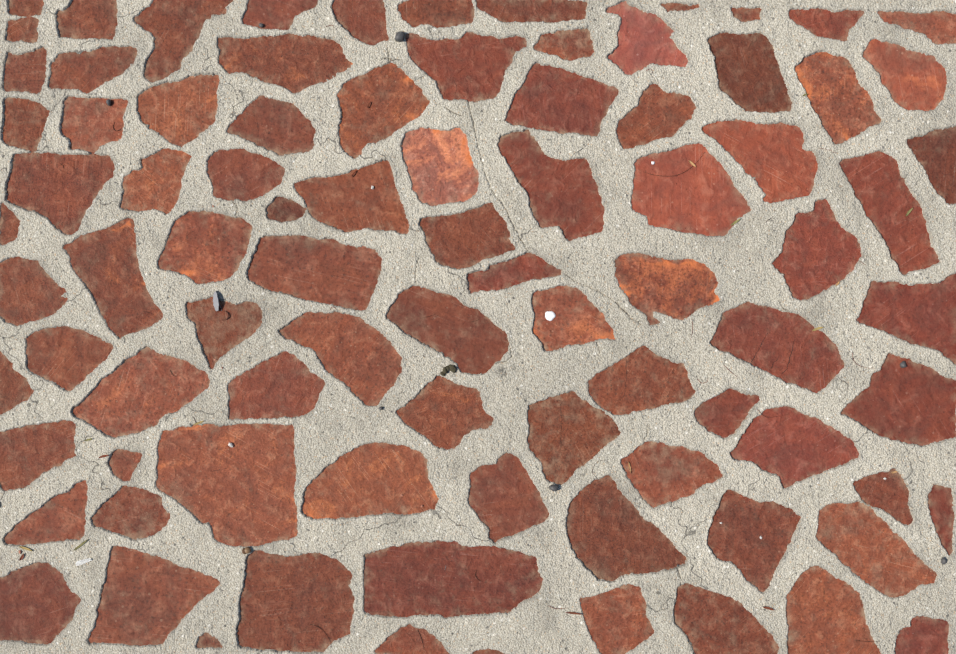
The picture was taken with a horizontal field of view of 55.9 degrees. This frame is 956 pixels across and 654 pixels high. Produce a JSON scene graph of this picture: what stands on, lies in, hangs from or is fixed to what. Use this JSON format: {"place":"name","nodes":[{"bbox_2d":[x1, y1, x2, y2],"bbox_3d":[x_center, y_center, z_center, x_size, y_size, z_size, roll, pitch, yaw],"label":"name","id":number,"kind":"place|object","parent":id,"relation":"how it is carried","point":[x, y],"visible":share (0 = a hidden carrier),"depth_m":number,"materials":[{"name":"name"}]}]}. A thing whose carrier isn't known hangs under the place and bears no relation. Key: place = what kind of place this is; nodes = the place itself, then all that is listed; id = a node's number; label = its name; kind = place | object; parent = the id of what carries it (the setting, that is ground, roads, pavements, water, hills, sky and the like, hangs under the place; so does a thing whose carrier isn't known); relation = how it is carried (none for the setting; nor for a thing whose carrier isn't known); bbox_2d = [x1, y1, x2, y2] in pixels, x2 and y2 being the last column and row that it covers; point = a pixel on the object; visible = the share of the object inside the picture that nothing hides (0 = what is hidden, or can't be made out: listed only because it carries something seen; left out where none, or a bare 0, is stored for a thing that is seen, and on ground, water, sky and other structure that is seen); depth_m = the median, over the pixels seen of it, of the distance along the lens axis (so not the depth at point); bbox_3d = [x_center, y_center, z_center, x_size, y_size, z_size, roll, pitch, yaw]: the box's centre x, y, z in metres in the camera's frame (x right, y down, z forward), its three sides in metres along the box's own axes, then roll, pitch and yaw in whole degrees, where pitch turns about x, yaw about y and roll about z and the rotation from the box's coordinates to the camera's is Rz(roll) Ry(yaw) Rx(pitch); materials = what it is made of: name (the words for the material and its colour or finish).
{"place":"outdoors","nodes":[
{"label":"outdoors","id":0,"kind":"place"},
{"bbox_2d":[0,0,955,653],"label":"mortar","id":1,"kind":"object","parent":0,"point":[520,376],"depth_m":1.40,"materials":[{"name":"concrete"}]},
{"bbox_2d":[0,203,19,244],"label":"stone","id":2,"kind":"object","parent":1,"relation":"on","point":[9,223],"visible":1,"depth_m":1.40,"materials":[{"name":"stone"}]},
{"bbox_2d":[0,351,33,413],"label":"stone","id":3,"kind":"object","parent":1,"relation":"on","point":[15,389],"visible":1,"depth_m":1.40,"materials":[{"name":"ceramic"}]},
{"bbox_2d":[6,14,38,42],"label":"stone","id":4,"kind":"object","parent":1,"relation":"on","point":[24,29],"visible":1,"depth_m":1.40,"materials":[{"name":"stone"}]},
{"bbox_2d":[3,47,46,93],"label":"stone","id":5,"kind":"object","parent":1,"relation":"on","point":[25,72],"visible":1,"depth_m":1.40,"materials":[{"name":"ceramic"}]},
{"bbox_2d":[2,97,49,152],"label":"stone","id":6,"kind":"object","parent":1,"relation":"on","point":[25,120],"visible":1,"depth_m":1.40,"materials":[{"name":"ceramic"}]},
{"bbox_2d":[8,0,43,15],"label":"stone","id":7,"kind":"object","parent":1,"relation":"on","point":[24,7],"visible":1,"depth_m":1.40,"materials":[{"name":"stone"}]},
{"bbox_2d":[0,257,67,325],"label":"stone","id":8,"kind":"object","parent":1,"relation":"on","point":[31,290],"visible":1,"depth_m":1.40,"materials":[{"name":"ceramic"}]},
{"bbox_2d":[0,420,75,490],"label":"stone","id":9,"kind":"object","parent":1,"relation":"on","point":[29,454],"visible":1,"depth_m":1.40,"materials":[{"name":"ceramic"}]},
{"bbox_2d":[0,562,80,644],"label":"stone","id":10,"kind":"object","parent":1,"relation":"on","point":[39,602],"visible":1,"depth_m":1.40,"materials":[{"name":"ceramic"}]},
{"bbox_2d":[4,480,87,545],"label":"stone","id":11,"kind":"object","parent":1,"relation":"on","point":[60,517],"visible":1,"depth_m":1.40,"materials":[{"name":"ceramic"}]},
{"bbox_2d":[7,152,114,234],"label":"stone","id":12,"kind":"object","parent":1,"relation":"on","point":[54,191],"visible":1,"depth_m":1.40,"materials":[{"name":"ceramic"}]},
{"bbox_2d":[26,326,112,390],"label":"stone","id":13,"kind":"object","parent":1,"relation":"on","point":[67,358],"visible":1,"depth_m":1.40,"materials":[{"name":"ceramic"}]},
{"bbox_2d":[75,558,91,565],"bbox_3d":[-0.612,0.364,1.397,0.027,0.001,0.007,-17,90,0],"label":"paper scrap","id":14,"kind":"object","parent":1,"relation":"on","point":[81,562],"visible":1,"depth_m":1.40,"materials":[{"name":"white paper"}]},
{"bbox_2d":[57,0,117,39],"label":"stone","id":15,"kind":"object","parent":1,"relation":"on","point":[81,19],"visible":1,"depth_m":1.40,"materials":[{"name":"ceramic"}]},
{"bbox_2d":[49,46,136,93],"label":"stone","id":16,"kind":"object","parent":1,"relation":"on","point":[86,72],"visible":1,"depth_m":1.40,"materials":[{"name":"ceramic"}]},
{"bbox_2d":[61,96,127,151],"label":"stone","id":17,"kind":"object","parent":1,"relation":"on","point":[87,124],"visible":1,"depth_m":1.40,"materials":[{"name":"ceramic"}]},
{"bbox_2d":[106,99,110,105],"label":"pebble","id":18,"kind":"object","parent":17,"relation":"on","point":[108,101],"visible":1,"depth_m":1.39,"materials":[{"name":"grey stone"}]},
{"bbox_2d":[63,218,162,338],"bbox_3d":[-0.557,-0.072,1.399,0.122,0.001,0.179,-25,90,0],"label":"stone","id":19,"kind":"object","parent":1,"relation":"on","point":[105,265],"visible":1,"depth_m":1.40,"materials":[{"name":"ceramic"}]},
{"bbox_2d":[109,449,141,480],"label":"stone","id":20,"kind":"object","parent":1,"relation":"on","point":[123,463],"visible":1,"depth_m":1.40,"materials":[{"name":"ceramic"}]},
{"bbox_2d":[91,485,169,539],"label":"stone","id":21,"kind":"object","parent":1,"relation":"on","point":[134,513],"visible":1,"depth_m":1.40,"materials":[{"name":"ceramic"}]},
{"bbox_2d":[72,347,209,437],"bbox_3d":[-0.525,0.104,1.401,0.208,0.001,0.123,-37,90,0],"label":"stone","id":22,"kind":"object","parent":1,"relation":"on","point":[143,389],"visible":1,"depth_m":1.40,"materials":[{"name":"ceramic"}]},
{"bbox_2d":[88,546,219,645],"bbox_3d":[-0.505,0.437,1.401,0.185,0.001,0.168,16,90,0],"label":"stone","id":23,"kind":"object","parent":1,"relation":"on","point":[147,599],"visible":1,"depth_m":1.40,"materials":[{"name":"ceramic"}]},
{"bbox_2d":[120,148,191,213],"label":"stone","id":24,"kind":"object","parent":1,"relation":"on","point":[154,182],"visible":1,"depth_m":1.40,"materials":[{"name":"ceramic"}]},
{"bbox_2d":[137,74,219,147],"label":"stone","id":25,"kind":"object","parent":1,"relation":"on","point":[182,113],"visible":1,"depth_m":1.40,"materials":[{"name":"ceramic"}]},
{"bbox_2d":[134,0,232,81],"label":"stone","id":26,"kind":"object","parent":1,"relation":"on","point":[174,27],"visible":1,"depth_m":1.40,"materials":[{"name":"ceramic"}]},
{"bbox_2d":[158,211,251,283],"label":"stone","id":27,"kind":"object","parent":1,"relation":"on","point":[204,247],"visible":1,"depth_m":1.40,"materials":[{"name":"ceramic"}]},
{"bbox_2d":[196,632,222,647],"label":"stone","id":28,"kind":"object","parent":1,"relation":"on","point":[205,640],"visible":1,"depth_m":1.40,"materials":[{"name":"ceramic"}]},
{"bbox_2d":[186,297,261,368],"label":"stone","id":29,"kind":"object","parent":1,"relation":"on","point":[218,337],"visible":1,"depth_m":1.40,"materials":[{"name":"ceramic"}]},
{"bbox_2d":[213,291,218,310],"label":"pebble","id":30,"kind":"object","parent":29,"relation":"on","point":[215,302],"visible":1,"depth_m":1.40,"materials":[{"name":"grey stone"}]},
{"bbox_2d":[156,423,297,546],"bbox_3d":[-0.390,0.243,1.400,0.228,0.001,0.198,2,90,0],"label":"stone","id":31,"kind":"object","parent":1,"relation":"on","point":[245,498],"visible":1,"depth_m":1.40,"materials":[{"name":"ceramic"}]},
{"bbox_2d":[207,149,284,200],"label":"stone","id":32,"kind":"object","parent":1,"relation":"on","point":[242,174],"visible":1,"depth_m":1.40,"materials":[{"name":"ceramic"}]},
{"bbox_2d":[242,547,250,553],"bbox_3d":[-0.358,0.346,1.393,0.014,0.009,0.011,2,90,0],"label":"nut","id":33,"kind":"object","parent":1,"relation":"on","point":[246,550],"visible":1,"depth_m":1.39,"materials":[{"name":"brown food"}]},
{"bbox_2d":[227,95,315,155],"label":"stone","id":34,"kind":"object","parent":1,"relation":"on","point":[280,128],"visible":1,"depth_m":1.40,"materials":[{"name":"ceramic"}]},
{"bbox_2d":[228,351,324,419],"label":"stone","id":35,"kind":"object","parent":1,"relation":"on","point":[284,383],"visible":1,"depth_m":1.40,"materials":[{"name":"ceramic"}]},
{"bbox_2d":[242,0,317,29],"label":"stone","id":36,"kind":"object","parent":1,"relation":"on","point":[275,14],"visible":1,"depth_m":1.40,"materials":[{"name":"stone"}]},
{"bbox_2d":[217,33,352,92],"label":"stone","id":37,"kind":"object","parent":1,"relation":"on","point":[292,63],"visible":1,"depth_m":1.40,"materials":[{"name":"stone"}]},
{"bbox_2d":[266,197,304,221],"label":"stone","id":38,"kind":"object","parent":1,"relation":"on","point":[281,209],"visible":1,"depth_m":1.40,"materials":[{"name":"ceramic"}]},
{"bbox_2d":[237,550,354,651],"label":"stone","id":39,"kind":"object","parent":1,"relation":"on","point":[285,602],"visible":1,"depth_m":1.40,"materials":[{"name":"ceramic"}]},
{"bbox_2d":[248,235,381,310],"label":"stone","id":40,"kind":"object","parent":1,"relation":"on","point":[334,272],"visible":1,"depth_m":1.40,"materials":[{"name":"stone"}]},
{"bbox_2d":[279,311,401,405],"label":"stone","id":41,"kind":"object","parent":1,"relation":"on","point":[360,358],"visible":1,"depth_m":1.40,"materials":[{"name":"stone"}]},
{"bbox_2d":[294,160,408,233],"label":"stone","id":42,"kind":"object","parent":1,"relation":"on","point":[347,202],"visible":1,"depth_m":1.40,"materials":[{"name":"stone"}]},
{"bbox_2d":[332,0,388,44],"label":"stone","id":43,"kind":"object","parent":1,"relation":"on","point":[363,21],"visible":1,"depth_m":1.40,"materials":[{"name":"stone"}]},
{"bbox_2d":[302,442,438,518],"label":"stone","id":44,"kind":"object","parent":1,"relation":"on","point":[375,478],"visible":1,"depth_m":1.40,"materials":[{"name":"stone"}]},
{"bbox_2d":[337,59,429,158],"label":"stone","id":45,"kind":"object","parent":1,"relation":"on","point":[394,95],"visible":1,"depth_m":1.40,"materials":[{"name":"stone"}]},
{"bbox_2d":[395,31,404,41],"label":"pebble","id":46,"kind":"object","parent":1,"relation":"on","point":[399,36],"visible":1,"depth_m":1.39,"materials":[{"name":"grey stone"}]},
{"bbox_2d":[375,624,449,653],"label":"stone","id":47,"kind":"object","parent":1,"relation":"on","point":[405,640],"visible":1,"depth_m":1.40,"materials":[{"name":"stone"}]},
{"bbox_2d":[398,0,474,27],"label":"stone","id":48,"kind":"object","parent":1,"relation":"on","point":[438,13],"visible":1,"depth_m":1.40,"materials":[{"name":"stone"}]},
{"bbox_2d":[401,127,478,205],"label":"stone","id":49,"kind":"object","parent":1,"relation":"on","point":[441,169],"visible":1,"depth_m":1.40,"materials":[{"name":"stone"}]},
{"bbox_2d":[396,376,493,449],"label":"stone","id":50,"kind":"object","parent":1,"relation":"on","point":[441,412],"visible":1,"depth_m":1.40,"materials":[{"name":"stone"}]},
{"bbox_2d":[386,286,508,373],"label":"stone","id":51,"kind":"object","parent":1,"relation":"on","point":[452,330],"visible":1,"depth_m":1.40,"materials":[{"name":"stone"}]},
{"bbox_2d":[440,364,456,375],"bbox_3d":[-0.046,0.067,1.396,0.027,0.008,0.015,-19,90,0],"label":"dropping","id":52,"kind":"object","parent":1,"relation":"on","point":[451,368],"visible":1,"depth_m":1.39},
{"bbox_2d":[364,540,542,617],"bbox_3d":[-0.038,0.394,1.400,0.285,0.001,0.125,2,90,0],"label":"stone","id":53,"kind":"object","parent":1,"relation":"on","point":[410,579],"visible":1,"depth_m":1.40,"materials":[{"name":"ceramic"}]},
{"bbox_2d":[405,32,526,101],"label":"stone","id":54,"kind":"object","parent":1,"relation":"on","point":[472,66],"visible":1,"depth_m":1.40,"materials":[{"name":"stone"}]},
{"bbox_2d":[420,202,514,268],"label":"stone","id":55,"kind":"object","parent":1,"relation":"on","point":[468,238],"visible":1,"depth_m":1.40,"materials":[{"name":"stone"}]},
{"bbox_2d":[472,648,503,653],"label":"stone","id":56,"kind":"object","parent":1,"relation":"on","point":[488,651],"visible":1,"depth_m":1.40,"materials":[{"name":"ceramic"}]},
{"bbox_2d":[468,453,548,542],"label":"stone","id":57,"kind":"object","parent":1,"relation":"on","point":[505,499],"visible":1,"depth_m":1.40,"materials":[{"name":"stone"}]},
{"bbox_2d":[467,253,560,292],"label":"stone","id":58,"kind":"object","parent":1,"relation":"on","point":[525,267],"visible":1,"depth_m":1.40,"materials":[{"name":"stone"}]},
{"bbox_2d":[476,0,586,22],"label":"stone","id":59,"kind":"object","parent":1,"relation":"on","point":[553,11],"visible":1,"depth_m":1.40,"materials":[{"name":"stone"}]},
{"bbox_2d":[498,130,604,240],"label":"stone","id":60,"kind":"object","parent":1,"relation":"on","point":[565,197],"visible":1,"depth_m":1.40,"materials":[{"name":"stone"}]},
{"bbox_2d":[549,485,558,490],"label":"pebble","id":61,"kind":"object","parent":1,"relation":"on","point":[553,487],"visible":1,"depth_m":1.39,"materials":[{"name":"grey stone"}]},
{"bbox_2d":[505,63,618,135],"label":"stone","id":62,"kind":"object","parent":1,"relation":"on","point":[558,100],"visible":1,"depth_m":1.40,"materials":[{"name":"stone"}]},
{"bbox_2d":[534,28,593,60],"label":"stone","id":63,"kind":"object","parent":1,"relation":"on","point":[571,45],"visible":1,"depth_m":1.40,"materials":[{"name":"stone"}]},
{"bbox_2d":[532,285,614,350],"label":"stone","id":64,"kind":"object","parent":1,"relation":"on","point":[579,318],"visible":1,"depth_m":1.40,"materials":[{"name":"stone"}]},
{"bbox_2d":[545,311,555,320],"bbox_3d":[0.113,-0.017,1.399,0.017,0.003,0.015,2,90,0],"label":"chewing gum","id":65,"kind":"object","parent":64,"relation":"on","point":[550,315],"visible":1,"depth_m":1.40,"materials":[{"name":"white"}]},
{"bbox_2d":[528,391,620,484],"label":"stone","id":66,"kind":"object","parent":1,"relation":"on","point":[586,432],"visible":1,"depth_m":1.40,"materials":[{"name":"stone"}]},
{"bbox_2d":[580,584,653,653],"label":"stone","id":67,"kind":"object","parent":1,"relation":"on","point":[617,621],"visible":1,"depth_m":1.40,"materials":[{"name":"stone"}]},
{"bbox_2d":[566,475,685,580],"bbox_3d":[0.216,0.333,1.401,0.135,0.001,0.204,-44,90,0],"label":"stone","id":68,"kind":"object","parent":1,"relation":"on","point":[613,534],"visible":1,"depth_m":1.40,"materials":[{"name":"stone"}]},
{"bbox_2d":[588,346,695,414],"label":"stone","id":69,"kind":"object","parent":1,"relation":"on","point":[653,380],"visible":1,"depth_m":1.40,"materials":[{"name":"stone"}]},
{"bbox_2d":[606,1,687,74],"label":"stone","id":70,"kind":"object","parent":1,"relation":"on","point":[644,40],"visible":1,"depth_m":1.40,"materials":[{"name":"stone"}]},
{"bbox_2d":[616,84,695,148],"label":"stone","id":71,"kind":"object","parent":1,"relation":"on","point":[657,112],"visible":1,"depth_m":1.40,"materials":[{"name":"stone"}]},
{"bbox_2d":[615,253,719,324],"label":"stone","id":72,"kind":"object","parent":1,"relation":"on","point":[678,289],"visible":1,"depth_m":1.40,"materials":[{"name":"stone"}]},
{"bbox_2d":[621,441,722,507],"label":"stone","id":73,"kind":"object","parent":1,"relation":"on","point":[660,473],"visible":1,"depth_m":1.40,"materials":[{"name":"stone"}]},
{"bbox_2d":[661,3,698,11],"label":"stone","id":74,"kind":"object","parent":1,"relation":"on","point":[668,7],"visible":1,"depth_m":1.40,"materials":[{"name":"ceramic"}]},
{"bbox_2d":[631,143,750,235],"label":"stone","id":75,"kind":"object","parent":1,"relation":"on","point":[705,196],"visible":1,"depth_m":1.40,"materials":[{"name":"stone"}]},
{"bbox_2d":[674,583,778,653],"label":"stone","id":76,"kind":"object","parent":1,"relation":"on","point":[708,622],"visible":1,"depth_m":1.40,"materials":[{"name":"stone"}]},
{"bbox_2d":[694,388,759,437],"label":"stone","id":77,"kind":"object","parent":1,"relation":"on","point":[724,414],"visible":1,"depth_m":1.40,"materials":[{"name":"stone"}]},
{"bbox_2d":[731,7,760,21],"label":"stone","id":78,"kind":"object","parent":1,"relation":"on","point":[742,14],"visible":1,"depth_m":1.40,"materials":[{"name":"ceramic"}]},
{"bbox_2d":[708,32,791,112],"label":"stone","id":79,"kind":"object","parent":1,"relation":"on","point":[750,77],"visible":1,"depth_m":1.40,"materials":[{"name":"stone"}]},
{"bbox_2d":[707,490,800,591],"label":"stone","id":80,"kind":"object","parent":1,"relation":"on","point":[739,543],"visible":1,"depth_m":1.40,"materials":[{"name":"stone"}]},
{"bbox_2d":[702,119,817,202],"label":"stone","id":81,"kind":"object","parent":1,"relation":"on","point":[778,162],"visible":1,"depth_m":1.40,"materials":[{"name":"stone"}]},
{"bbox_2d":[710,302,843,392],"bbox_3d":[0.470,0.024,1.400,0.213,0.001,0.110,26,90,0],"label":"stone","id":82,"kind":"object","parent":1,"relation":"on","point":[816,364],"visible":1,"depth_m":1.40,"materials":[{"name":"stone"}]},
{"bbox_2d":[730,406,858,487],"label":"stone","id":83,"kind":"object","parent":1,"relation":"on","point":[792,446],"visible":1,"depth_m":1.40,"materials":[{"name":"stone"}]},
{"bbox_2d":[772,199,860,299],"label":"stone","id":84,"kind":"object","parent":1,"relation":"on","point":[820,245],"visible":1,"depth_m":1.40,"materials":[{"name":"stone"}]},
{"bbox_2d":[789,8,863,40],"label":"stone","id":85,"kind":"object","parent":1,"relation":"on","point":[825,23],"visible":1,"depth_m":1.40,"materials":[{"name":"stone"}]},
{"bbox_2d":[786,566,880,653],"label":"stone","id":86,"kind":"object","parent":1,"relation":"on","point":[825,611],"visible":1,"depth_m":1.40,"materials":[{"name":"stone"}]},
{"bbox_2d":[795,52,880,143],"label":"stone","id":87,"kind":"object","parent":1,"relation":"on","point":[840,99],"visible":1,"depth_m":1.40,"materials":[{"name":"stone"}]},
{"bbox_2d":[816,501,936,597],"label":"stone","id":88,"kind":"object","parent":1,"relation":"on","point":[864,542],"visible":1,"depth_m":1.40,"materials":[{"name":"stone"}]},
{"bbox_2d":[853,468,912,524],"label":"stone","id":89,"kind":"object","parent":1,"relation":"on","point":[890,494],"visible":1,"depth_m":1.40,"materials":[{"name":"stone"}]},
{"bbox_2d":[839,151,939,274],"bbox_3d":[0.646,-0.182,1.401,0.088,0.002,0.220,-29,90,0],"label":"stone","id":90,"kind":"object","parent":1,"relation":"on","point":[883,194],"visible":1,"depth_m":1.40,"materials":[{"name":"stone"}]},
{"bbox_2d":[841,353,955,445],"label":"stone","id":91,"kind":"object","parent":1,"relation":"on","point":[913,403],"visible":1,"depth_m":1.40,"materials":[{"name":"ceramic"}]},
{"bbox_2d":[900,361,906,367],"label":"pebble","id":92,"kind":"object","parent":91,"relation":"on","point":[902,364],"visible":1,"depth_m":1.40,"materials":[{"name":"grey stone"}]},
{"bbox_2d":[863,39,946,110],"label":"stone","id":93,"kind":"object","parent":1,"relation":"on","point":[911,80],"visible":1,"depth_m":1.40,"materials":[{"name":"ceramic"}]},
{"bbox_2d":[856,274,955,363],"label":"stone","id":94,"kind":"object","parent":1,"relation":"on","point":[922,315],"visible":1,"depth_m":1.40,"materials":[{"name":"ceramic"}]},
{"bbox_2d":[877,11,955,44],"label":"stone","id":95,"kind":"object","parent":1,"relation":"on","point":[937,27],"visible":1,"depth_m":1.40,"materials":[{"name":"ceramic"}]},
{"bbox_2d":[895,616,948,653],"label":"stone","id":96,"kind":"object","parent":1,"relation":"on","point":[923,635],"visible":1,"depth_m":1.40,"materials":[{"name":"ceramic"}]},
{"bbox_2d":[907,126,955,204],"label":"stone","id":97,"kind":"object","parent":1,"relation":"on","point":[934,151],"visible":1,"depth_m":1.40,"materials":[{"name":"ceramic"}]},
{"bbox_2d":[928,485,954,554],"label":"stone","id":98,"kind":"object","parent":1,"relation":"on","point":[940,501],"visible":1,"depth_m":1.40,"materials":[{"name":"stone"}]},
{"bbox_2d":[941,558,946,564],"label":"pebble","id":99,"kind":"object","parent":1,"relation":"on","point":[943,561],"visible":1,"depth_m":1.39,"materials":[{"name":"grey stone"}]}
]}

